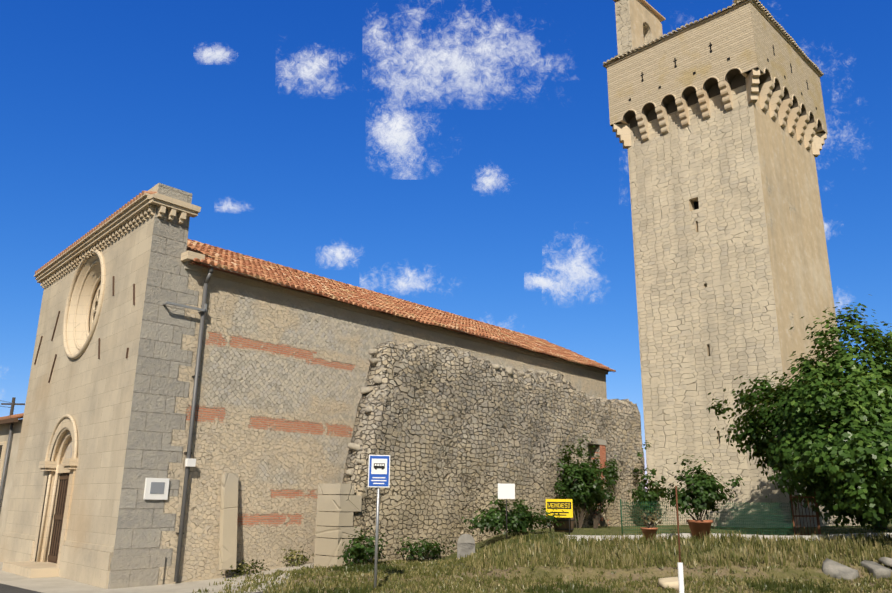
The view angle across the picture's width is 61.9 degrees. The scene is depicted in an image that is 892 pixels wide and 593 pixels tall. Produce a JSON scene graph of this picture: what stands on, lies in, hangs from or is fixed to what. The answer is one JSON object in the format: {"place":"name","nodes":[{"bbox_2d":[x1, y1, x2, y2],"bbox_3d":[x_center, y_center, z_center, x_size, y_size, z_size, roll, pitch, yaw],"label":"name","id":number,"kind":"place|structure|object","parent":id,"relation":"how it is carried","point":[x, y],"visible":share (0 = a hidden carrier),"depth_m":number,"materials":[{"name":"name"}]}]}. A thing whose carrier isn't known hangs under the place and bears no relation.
{"place":"outdoors","nodes":[
{"label":"outdoors","id":0,"kind":"place"},
{"bbox_2d":[0,413,23,540],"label":"neighbour house","id":1,"kind":"structure","parent":0,"point":[10,428],"depth_m":26.11,"materials":[{"name":"paint"}]},
{"bbox_2d":[198,47,228,62],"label":"cloud","id":2,"kind":"structure","parent":0,"point":[210,54],"depth_m":5481.61,"materials":[{"name":"white"}]},
{"bbox_2d":[222,203,236,210],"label":"cloud","id":3,"kind":"structure","parent":0,"point":[226,206],"depth_m":5750.43,"materials":[{"name":"white"}]},
{"bbox_2d":[324,248,351,266],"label":"cloud","id":4,"kind":"structure","parent":0,"point":[339,255],"depth_m":5941.69,"materials":[{"name":"white"}]},
{"bbox_2d":[284,30,406,99],"bbox_3d":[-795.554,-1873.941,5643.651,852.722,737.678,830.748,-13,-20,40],"label":"cloud","id":5,"kind":"structure","parent":0,"point":[310,71],"depth_m":5640.64,"materials":[{"name":"white"}]},
{"bbox_2d":[373,112,416,176],"bbox_3d":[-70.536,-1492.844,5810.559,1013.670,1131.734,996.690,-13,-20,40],"label":"cloud","id":6,"kind":"structure","parent":0,"point":[396,133],"depth_m":5803.45,"materials":[{"name":"white"}]},
{"bbox_2d":[395,271,428,289],"bbox_3d":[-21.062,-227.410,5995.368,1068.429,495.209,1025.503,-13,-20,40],"label":"cloud","id":7,"kind":"structure","parent":0,"point":[401,283],"depth_m":5989.02,"materials":[{"name":"white"}]},
{"bbox_2d":[0,510,891,592],"bbox_3d":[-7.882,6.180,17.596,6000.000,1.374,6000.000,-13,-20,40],"label":"ground","id":8,"kind":"structure","parent":0,"point":[11,583],"depth_m":17.24,"materials":[{"name":"green plant"}]},
{"bbox_2d":[0,397,24,414],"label":"utility pole","id":9,"kind":"object","parent":8,"relation":"on","point":[13,403],"visible":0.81,"depth_m":39.23,"materials":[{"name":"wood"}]},
{"bbox_2d":[0,183,158,588],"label":"church facade","id":10,"kind":"structure","parent":8,"relation":"on","point":[62,515],"depth_m":21.60,"materials":[{"name":"beige stone"}]},
{"bbox_2d":[221,559,269,577],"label":"weeds","id":11,"kind":"object","parent":8,"relation":"on","point":[240,568],"visible":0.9,"depth_m":19.80,"materials":[{"name":"green plant"}]},
{"bbox_2d":[277,546,313,566],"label":"weeds","id":12,"kind":"object","parent":8,"relation":"on","point":[298,558],"visible":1,"depth_m":20.79,"materials":[{"name":"green plant"}]},
{"bbox_2d":[89,183,608,588],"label":"church side wall","id":13,"kind":"structure","parent":8,"relation":"on","point":[283,372],"depth_m":20.81,"materials":[{"name":"beige stone"}]},
{"bbox_2d":[149,193,204,263],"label":"cornice","id":14,"kind":"structure","parent":13,"relation":"on","point":[173,206],"depth_m":20.14,"materials":[{"name":"stone"}]},
{"bbox_2d":[143,266,238,581],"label":"nave wall fixtures","id":15,"kind":"object","parent":13,"relation":"attached to","point":[156,488],"visible":1,"depth_m":19.45,"materials":[{"name":"grey metal"}]},
{"bbox_2d":[91,239,615,371],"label":"tiled roof","id":16,"kind":"structure","parent":13,"relation":"on","point":[276,274],"depth_m":27.24,"materials":[{"name":"orange tile"}]},
{"bbox_2d":[337,526,387,565],"bbox_3d":[-2.030,6.326,18.675,1.217,1.056,1.273,-4,-16,17],"label":"bush","id":17,"kind":"object","parent":8,"relation":"on","point":[359,551],"visible":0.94,"depth_m":18.54,"materials":[{"name":"green plant"}]},
{"bbox_2d":[368,455,389,587],"bbox_3d":[-1.348,4.505,14.579,0.430,2.735,0.105,2,-16,-6],"label":"bus stop sign","id":18,"kind":"object","parent":8,"relation":"on","point":[378,471],"visible":1,"depth_m":14.78,"materials":[{"name":"blue metal"}]},
{"bbox_2d":[394,534,455,559],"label":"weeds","id":19,"kind":"object","parent":8,"relation":"on","point":[433,551],"visible":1,"depth_m":20.20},
{"bbox_2d":[457,534,474,558],"bbox_3d":[0.522,6.494,19.253,0.460,0.670,0.160,1,-15,0],"label":"boundary stone","id":20,"kind":"object","parent":8,"relation":"on","point":[466,544],"visible":0.9,"depth_m":19.19,"materials":[{"name":"beige stone"}]},
{"bbox_2d":[316,340,645,561],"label":"ruin wall","id":21,"kind":"structure","parent":8,"relation":"on","point":[453,433],"depth_m":23.15,"materials":[{"name":"beige stone"}]},
{"bbox_2d":[314,439,608,567],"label":"ruin wall quoins","id":22,"kind":"object","parent":21,"relation":"attached to","point":[345,507],"visible":0.38,"depth_m":19.22,"materials":[{"name":"beige stone"}]},
{"bbox_2d":[346,344,624,492],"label":"stones","id":23,"kind":"object","parent":21,"relation":"on","point":[377,379],"visible":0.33,"depth_m":21.38,"materials":[{"name":"beige stone"}]},
{"bbox_2d":[603,455,621,486],"bbox_3d":[6.449,6.777,28.818,0.876,1.204,0.965,-7,-17,25],"label":"ivy shrub","id":24,"kind":"object","parent":21,"relation":"attached to","point":[613,468],"visible":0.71,"depth_m":28.70,"materials":[{"name":"green plant"}]},
{"bbox_2d":[498,483,514,539],"bbox_3d":[1.623,5.875,19.903,0.460,1.680,0.039,0,-15,3],"label":"blank sign","id":25,"kind":"object","parent":8,"relation":"on","point":[506,491],"visible":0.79,"depth_m":20.04,"materials":[{"name":"white metal"}]},
{"bbox_2d":[462,495,563,534],"bbox_3d":[2.061,6.193,21.002,2.488,1.324,3.440,-4,-16,15],"label":"lawn bush","id":26,"kind":"object","parent":8,"relation":"on","point":[520,518],"visible":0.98,"depth_m":20.76,"materials":[{"name":"green plant"}]},
{"bbox_2d":[192,529,891,592],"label":"grass tufts","id":27,"kind":"object","parent":8,"relation":"on","point":[866,543],"visible":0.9,"depth_m":16.88,"materials":[{"name":"green plant"}]},
{"bbox_2d":[546,499,572,533],"bbox_3d":[3.311,6.516,21.669,0.780,1.180,0.050,-4,-16,15],"label":"for sale sign","id":28,"kind":"object","parent":8,"relation":"on","point":[564,505],"visible":1,"depth_m":21.73,"materials":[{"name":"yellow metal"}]},
{"bbox_2d":[553,517,574,531],"bbox_3d":[3.537,6.858,22.356,0.670,0.420,0.670,-13,-20,40],"label":"barrel planter","id":29,"kind":"object","parent":8,"relation":"on","point":[564,527],"visible":0.73,"depth_m":22.10,"materials":[{"name":"brown wood"}]},
{"bbox_2d":[552,435,606,527],"bbox_3d":[4.624,6.478,25.966,2.112,3.212,1.953,2,-15,-5],"label":"bush","id":30,"kind":"object","parent":8,"relation":"on","point":[584,491],"visible":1,"depth_m":25.68,"materials":[{"name":"green plant"}]},
{"bbox_2d":[576,446,618,528],"bbox_3d":[5.390,6.868,26.868,1.618,3.016,1.825,-4,-16,15],"label":"bush","id":31,"kind":"object","parent":8,"relation":"on","point":[601,501],"visible":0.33,"depth_m":26.64,"materials":[{"name":"green plant"}]},
{"bbox_2d":[640,527,657,539],"bbox_3d":[5.134,5.984,18.749,0.425,0.300,0.432,-13,-20,40],"label":"pot","id":32,"kind":"object","parent":8,"relation":"on","point":[647,532],"visible":0.85,"depth_m":18.62,"materials":[{"name":"brown ceramic"}]},
{"bbox_2d":[636,507,663,527],"bbox_3d":[5.213,5.668,18.846,0.766,0.631,0.800,2,-15,-5],"label":"potted plant","id":33,"kind":"object","parent":32,"relation":"on","point":[651,520],"visible":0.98,"depth_m":18.76,"materials":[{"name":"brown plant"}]},
{"bbox_2d":[675,486,683,592],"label":"white marker post","id":34,"kind":"object","parent":8,"relation":"on","point":[680,577],"visible":1,"depth_m":10.84,"materials":[{"name":"white paint"}]},
{"bbox_2d":[686,520,712,538],"bbox_3d":[6.434,5.894,18.810,0.638,0.460,0.648,-13,-20,40],"label":"pot","id":35,"kind":"object","parent":8,"relation":"on","point":[697,526],"visible":0.92,"depth_m":18.61,"materials":[{"name":"brown ceramic"}]},
{"bbox_2d":[657,454,744,519],"bbox_3d":[6.483,4.913,18.974,2.092,1.766,2.434,-2,-16,10],"label":"potted shrub","id":36,"kind":"object","parent":35,"relation":"on","point":[703,492],"visible":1,"depth_m":18.75,"materials":[{"name":"green plant"}]},
{"bbox_2d":[565,533,891,589],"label":"terrace kerb stones","id":37,"kind":"object","parent":8,"relation":"on","point":[834,569],"visible":0.52,"depth_m":16.74,"materials":[{"name":"beige stone"}]},
{"bbox_2d":[603,0,859,527],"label":"tower","id":38,"kind":"structure","parent":8,"relation":"on","point":[718,123],"depth_m":31.70,"materials":[{"name":"stone"}]},
{"bbox_2d":[620,492,891,535],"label":"garden fence","id":39,"kind":"object","parent":8,"relation":"on","point":[777,521],"visible":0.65,"depth_m":19.46,"materials":[{"name":"green"}]},
{"bbox_2d":[706,295,891,532],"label":"tree","id":40,"kind":"object","parent":8,"relation":"on","point":[808,444],"visible":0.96,"depth_m":19.75,"materials":[{"name":"green plant"}]},
{"bbox_2d":[863,454,891,493],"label":"foliage","id":41,"kind":"object","parent":8,"relation":"on","point":[888,488],"visible":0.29,"depth_m":17.62,"materials":[{"name":"green plant"}]},
{"bbox_2d":[0,0,891,491],"label":"sky","id":42,"kind":"structure","parent":0,"point":[103,103],"materials":[{"name":"blue"}]},
{"bbox_2d":[370,11,549,97],"bbox_3d":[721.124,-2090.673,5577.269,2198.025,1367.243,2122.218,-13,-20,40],"label":"cloud","id":43,"kind":"structure","parent":0,"point":[463,67],"depth_m":5561.40,"materials":[{"name":"white"}]},
{"bbox_2d":[480,170,497,189],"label":"cloud","id":44,"kind":"structure","parent":0,"point":[489,181],"depth_m":5887.55,"materials":[{"name":"white"}]},
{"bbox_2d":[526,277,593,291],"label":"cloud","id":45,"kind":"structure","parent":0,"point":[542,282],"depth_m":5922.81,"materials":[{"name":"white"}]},
{"bbox_2d":[546,253,596,294],"bbox_3d":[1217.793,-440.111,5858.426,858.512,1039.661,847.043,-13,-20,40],"label":"cloud","id":46,"kind":"structure","parent":0,"point":[576,271],"depth_m":5853.82,"materials":[{"name":"white"}]},
{"bbox_2d":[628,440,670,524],"bbox_3d":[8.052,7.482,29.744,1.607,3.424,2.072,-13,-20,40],"label":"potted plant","id":47,"kind":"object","parent":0,"point":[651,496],"visible":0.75,"depth_m":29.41,"materials":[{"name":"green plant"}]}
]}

